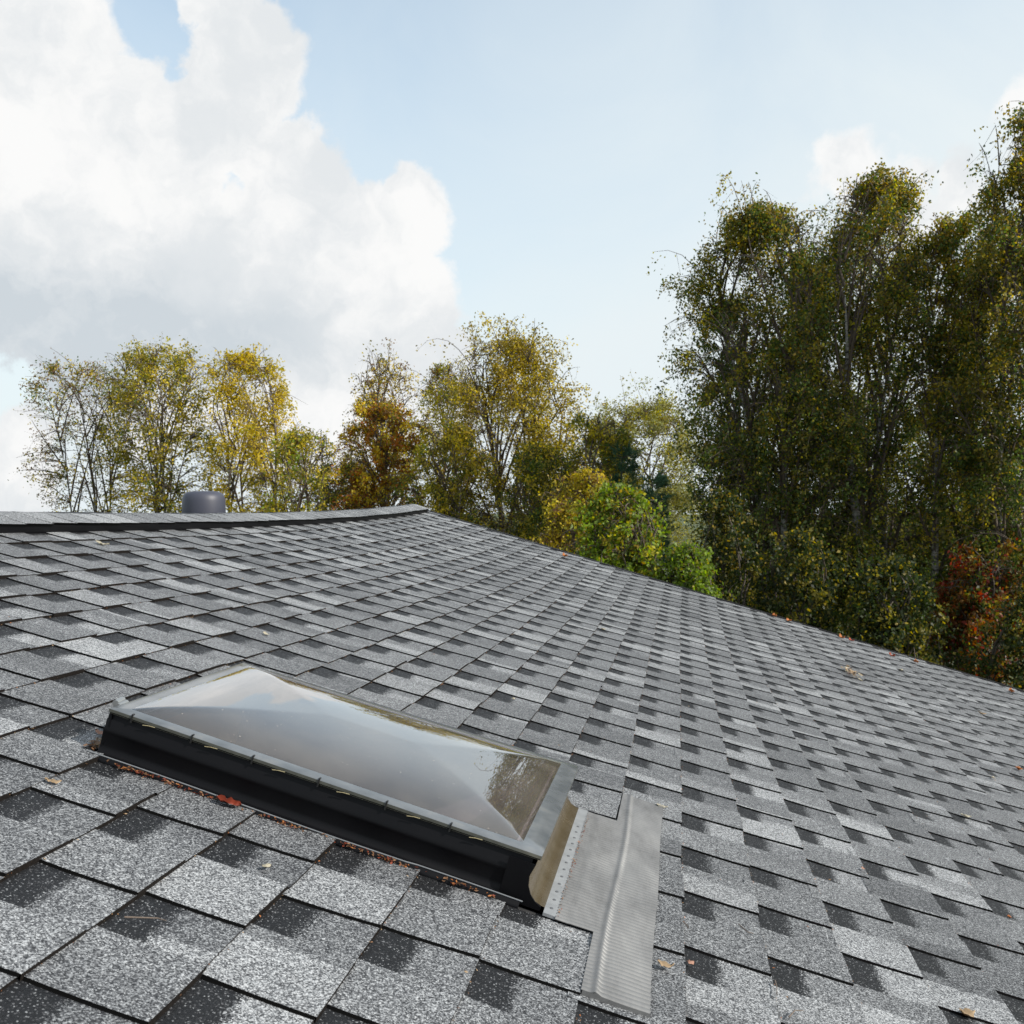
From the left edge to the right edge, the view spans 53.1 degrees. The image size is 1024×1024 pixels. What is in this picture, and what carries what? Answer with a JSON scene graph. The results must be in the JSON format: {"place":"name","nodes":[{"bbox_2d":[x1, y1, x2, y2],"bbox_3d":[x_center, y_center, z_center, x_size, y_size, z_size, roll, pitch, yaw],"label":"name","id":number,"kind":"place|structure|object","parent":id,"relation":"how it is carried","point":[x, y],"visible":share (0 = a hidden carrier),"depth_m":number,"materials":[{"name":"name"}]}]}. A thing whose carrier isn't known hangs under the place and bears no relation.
{"place":"outdoors","nodes":[
{"label":"outdoors","id":0,"kind":"place"},
{"bbox_2d":[0,491,1023,1023],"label":"house","id":1,"kind":"structure","parent":0,"point":[384,733],"depth_m":2.16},
{"bbox_2d":[45,777,61,783],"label":"fallen leaf","id":2,"kind":"object","parent":1,"relation":"on","point":[52,780],"visible":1,"depth_m":1.56,"materials":[{"name":"beige plant"}]},
{"bbox_2d":[83,737,100,749],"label":"gutter litter","id":3,"kind":"object","parent":1,"relation":"on","point":[96,742],"visible":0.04,"depth_m":1.74,"materials":[{"name":"brown plant"}]},
{"bbox_2d":[124,916,166,920],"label":"twig","id":4,"kind":"object","parent":1,"relation":"on","point":[144,917],"visible":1,"depth_m":1.24,"materials":[{"name":"brown"}]},
{"bbox_2d":[216,795,241,805],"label":"fallen leaf","id":5,"kind":"object","parent":1,"relation":"on","point":[223,798],"visible":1,"depth_m":1.66,"materials":[{"name":"red plant"}]},
{"bbox_2d":[107,759,587,912],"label":"leaf litter","id":6,"kind":"object","parent":1,"relation":"on","point":[282,823],"visible":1,"depth_m":1.65,"materials":[{"name":"brown plant"}]},
{"bbox_2d":[1,553,1018,1020],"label":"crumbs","id":7,"kind":"object","parent":1,"relation":"on","point":[417,877],"visible":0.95,"depth_m":2.36,"materials":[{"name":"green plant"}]},
{"bbox_2d":[657,959,674,967],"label":"fallen leaf","id":8,"kind":"object","parent":1,"relation":"on","point":[664,964],"visible":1,"depth_m":1.53,"materials":[{"name":"beige plant"}]},
{"bbox_2d":[841,665,862,680],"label":"debris clump","id":9,"kind":"object","parent":1,"relation":"on","point":[852,672],"visible":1,"depth_m":6.24,"materials":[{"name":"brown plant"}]},
{"bbox_2d":[959,1008,974,1016],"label":"fallen leaf","id":10,"kind":"object","parent":1,"relation":"on","point":[967,1012],"visible":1,"depth_m":1.68,"materials":[{"name":"beige plant"}]},
{"bbox_2d":[0,0,1023,513],"label":"sky","id":11,"kind":"structure","parent":0,"point":[314,182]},
{"bbox_2d":[464,514,1023,689],"bbox_3d":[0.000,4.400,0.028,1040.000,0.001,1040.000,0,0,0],"label":"ground","id":12,"kind":"structure","parent":0,"point":[678,520],"depth_m":195.22,"materials":[{"name":"green plant"}]},
{"bbox_2d":[8,348,181,512],"bbox_3d":[-10.706,0.088,25.723,4.294,8.299,4.241,0,0,0],"label":"birch tree","id":13,"kind":"object","parent":12,"relation":"on","point":[53,367],"visible":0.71,"depth_m":25.57,"materials":[{"name":"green plant"}]},
{"bbox_2d":[80,333,247,512],"bbox_3d":[-8.639,-0.012,25.043,3.807,8.510,4.344,0,0,-42],"label":"birch tree","id":14,"kind":"object","parent":12,"relation":"on","point":[163,449],"visible":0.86,"depth_m":24.39,"materials":[{"name":"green plant"}]},
{"bbox_2d":[169,342,320,512],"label":"birch tree","id":15,"kind":"object","parent":12,"relation":"on","point":[247,363],"visible":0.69,"depth_m":23.57,"materials":[{"name":"yellow plant"}]},
{"bbox_2d":[238,422,353,512],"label":"willow bush","id":16,"kind":"object","parent":12,"relation":"on","point":[294,456],"visible":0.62,"depth_m":21.61,"materials":[{"name":"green plant"}]},
{"bbox_2d":[309,430,334,510],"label":"young birch","id":17,"kind":"object","parent":12,"relation":"on","point":[322,438],"visible":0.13,"depth_m":24.91,"materials":[{"name":"green plant"}]},
{"bbox_2d":[303,454,379,509],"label":"juniper bush","id":18,"kind":"object","parent":12,"relation":"on","point":[331,467],"visible":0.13,"depth_m":24.10,"materials":[{"name":"green plant"}]},
{"bbox_2d":[327,443,360,509],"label":"young birch","id":19,"kind":"object","parent":12,"relation":"on","point":[347,456],"visible":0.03,"depth_m":25.73,"materials":[{"name":"green plant"}]},
{"bbox_2d":[313,337,432,509],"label":"birch tree","id":20,"kind":"object","parent":12,"relation":"on","point":[371,384],"visible":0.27,"depth_m":24.25,"materials":[{"name":"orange plant"}]},
{"bbox_2d":[322,377,445,510],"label":"rowan tree","id":21,"kind":"object","parent":12,"relation":"on","point":[367,494],"visible":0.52,"depth_m":22.03,"materials":[{"name":"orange plant"}]},
{"bbox_2d":[381,414,511,530],"bbox_3d":[-1.279,1.124,21.045,2.681,6.285,2.834,0,0,0],"label":"hazel bush","id":22,"kind":"object","parent":12,"relation":"on","point":[456,442],"visible":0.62,"depth_m":20.61,"materials":[{"name":"green plant"}]},
{"bbox_2d":[405,356,497,525],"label":"birch tree","id":23,"kind":"object","parent":12,"relation":"on","point":[438,371],"visible":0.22,"depth_m":26.06,"materials":[{"name":"green plant"}]},
{"bbox_2d":[460,438,596,550],"bbox_3d":[0.279,1.416,20.212,2.667,5.715,2.838,0,0,17],"label":"hazel bush","id":24,"kind":"object","parent":12,"relation":"on","point":[537,473],"visible":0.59,"depth_m":19.63,"materials":[{"name":"green plant"}]},
{"bbox_2d":[416,311,648,552],"bbox_3d":[0.432,0.028,21.724,5.098,8.472,4.939,0,0,0],"label":"birch tree","id":25,"kind":"object","parent":12,"relation":"on","point":[520,352],"visible":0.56,"depth_m":21.13,"materials":[{"name":"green plant"}]},
{"bbox_2d":[529,459,636,565],"bbox_3d":[1.112,1.727,16.190,2.053,5.141,2.122,0,0,0],"label":"maple bush","id":26,"kind":"object","parent":12,"relation":"on","point":[587,482],"visible":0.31,"depth_m":16.12,"materials":[{"name":"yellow plant"}]},
{"bbox_2d":[557,406,660,561],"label":"elder tree","id":27,"kind":"object","parent":12,"relation":"on","point":[597,433],"visible":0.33,"depth_m":19.35,"materials":[{"name":"green plant"}]},
{"bbox_2d":[563,479,675,584],"bbox_3d":[1.540,1.928,13.749,1.939,4.770,1.810,0,0,0],"label":"lilac bush","id":28,"kind":"object","parent":12,"relation":"on","point":[643,552],"visible":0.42,"depth_m":13.56,"materials":[{"name":"green plant"}]},
{"bbox_2d":[606,439,646,553],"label":"pine tree","id":29,"kind":"object","parent":12,"relation":"on","point":[628,452],"visible":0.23,"depth_m":18.88,"materials":[{"name":"green plant"}]},
{"bbox_2d":[566,367,708,566],"bbox_3d":[4.247,-0.151,31.729,6.750,8.706,5.394,0,0,0],"label":"willow tree","id":30,"kind":"object","parent":12,"relation":"on","point":[653,423],"visible":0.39,"depth_m":31.13,"materials":[{"name":"green plant"}]},
{"bbox_2d":[630,468,682,580],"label":"pine tree","id":31,"kind":"object","parent":12,"relation":"on","point":[660,480],"visible":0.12,"depth_m":16.95,"materials":[{"name":"green plant"}]},
{"bbox_2d":[651,539,723,598],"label":"lilac bush","id":32,"kind":"object","parent":12,"relation":"on","point":[696,572],"visible":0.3,"depth_m":12.88,"materials":[{"name":"green plant"}]},
{"bbox_2d":[674,486,766,606],"bbox_3d":[3.042,1.965,14.630,1.481,4.684,1.582,0,0,29],"label":"undergrowth bush","id":33,"kind":"object","parent":12,"relation":"on","point":[723,541],"visible":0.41,"depth_m":14.29,"materials":[{"name":"green plant"}]},
{"bbox_2d":[673,292,780,595],"bbox_3d":[4.034,0.133,18.905,2.096,8.292,2.088,0,0,-36],"label":"birch tree","id":34,"kind":"object","parent":12,"relation":"on","point":[720,354],"visible":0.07,"depth_m":18.68,"materials":[{"name":"green plant"}]},
{"bbox_2d":[681,427,826,621],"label":"birch tree","id":35,"kind":"object","parent":12,"relation":"on","point":[704,518],"visible":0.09,"depth_m":17.67,"materials":[{"name":"green plant"}]},
{"bbox_2d":[646,170,921,636],"bbox_3d":[4.369,-0.773,17.238,3.821,10.144,4.120,0,0,-28],"label":"birch tree","id":36,"kind":"object","parent":12,"relation":"on","point":[763,225],"visible":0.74,"depth_m":16.80,"materials":[{"name":"green plant"}]},
{"bbox_2d":[730,516,854,636],"bbox_3d":[3.558,2.184,13.420,1.940,4.261,1.822,0,0,0],"label":"undergrowth bush","id":37,"kind":"object","parent":12,"relation":"on","point":[810,553],"visible":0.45,"depth_m":13.27,"materials":[{"name":"green plant"}]},
{"bbox_2d":[778,458,920,640],"bbox_3d":[5.874,1.483,19.441,3.414,5.592,3.696,0,0,-36],"label":"undergrowth bush","id":38,"kind":"object","parent":12,"relation":"on","point":[846,634],"visible":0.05,"depth_m":18.91,"materials":[{"name":"green plant"}]},
{"bbox_2d":[756,202,956,644],"bbox_3d":[6.874,-1.127,20.668,5.368,10.799,5.607,0,0,0],"label":"birch tree","id":39,"kind":"object","parent":12,"relation":"on","point":[854,385],"visible":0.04,"depth_m":20.49,"materials":[{"name":"green plant"}]},
{"bbox_2d":[770,157,984,640],"bbox_3d":[6.012,-0.731,17.298,3.796,10.058,3.895,0,0,0],"label":"birch tree","id":40,"kind":"object","parent":12,"relation":"on","point":[884,202],"visible":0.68,"depth_m":16.65,"materials":[{"name":"green plant"}]},
{"bbox_2d":[855,606,941,663],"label":"undergrowth bush","id":41,"kind":"object","parent":12,"relation":"on","point":[894,623],"visible":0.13,"depth_m":12.57,"materials":[{"name":"green plant"}]},
{"bbox_2d":[838,553,972,670],"bbox_3d":[4.829,2.416,12.958,1.704,3.808,1.743,0,1,44],"label":"undergrowth bush","id":42,"kind":"object","parent":12,"relation":"on","point":[906,582],"visible":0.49,"depth_m":12.71,"materials":[{"name":"green plant"}]},
{"bbox_2d":[857,164,1023,675],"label":"birch tree","id":43,"kind":"object","parent":12,"relation":"on","point":[920,438],"visible":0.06,"depth_m":20.36,"materials":[{"name":"green plant"}]},
{"bbox_2d":[868,210,1023,647],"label":"birch tree","id":44,"kind":"object","parent":12,"relation":"on","point":[943,245],"visible":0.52,"depth_m":16.32,"materials":[{"name":"green plant"}]},
{"bbox_2d":[908,101,1023,683],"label":"birch tree","id":45,"kind":"object","parent":12,"relation":"on","point":[1007,270],"visible":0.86,"depth_m":15.34,"materials":[{"name":"green plant"}]},
{"bbox_2d":[910,532,1023,686],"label":"rowan tree","id":46,"kind":"object","parent":12,"relation":"on","point":[975,597],"visible":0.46,"depth_m":14.84,"materials":[{"name":"red plant"}]},
{"bbox_2d":[924,452,1023,678],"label":"tree leaves","id":47,"kind":"object","parent":12,"relation":"on","point":[976,543],"depth_m":23.74,"materials":[{"name":"green plant"}]},
{"bbox_2d":[956,590,1023,689],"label":"undergrowth bush","id":48,"kind":"object","parent":12,"relation":"on","point":[1010,640],"visible":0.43,"depth_m":12.42,"materials":[{"name":"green plant"}]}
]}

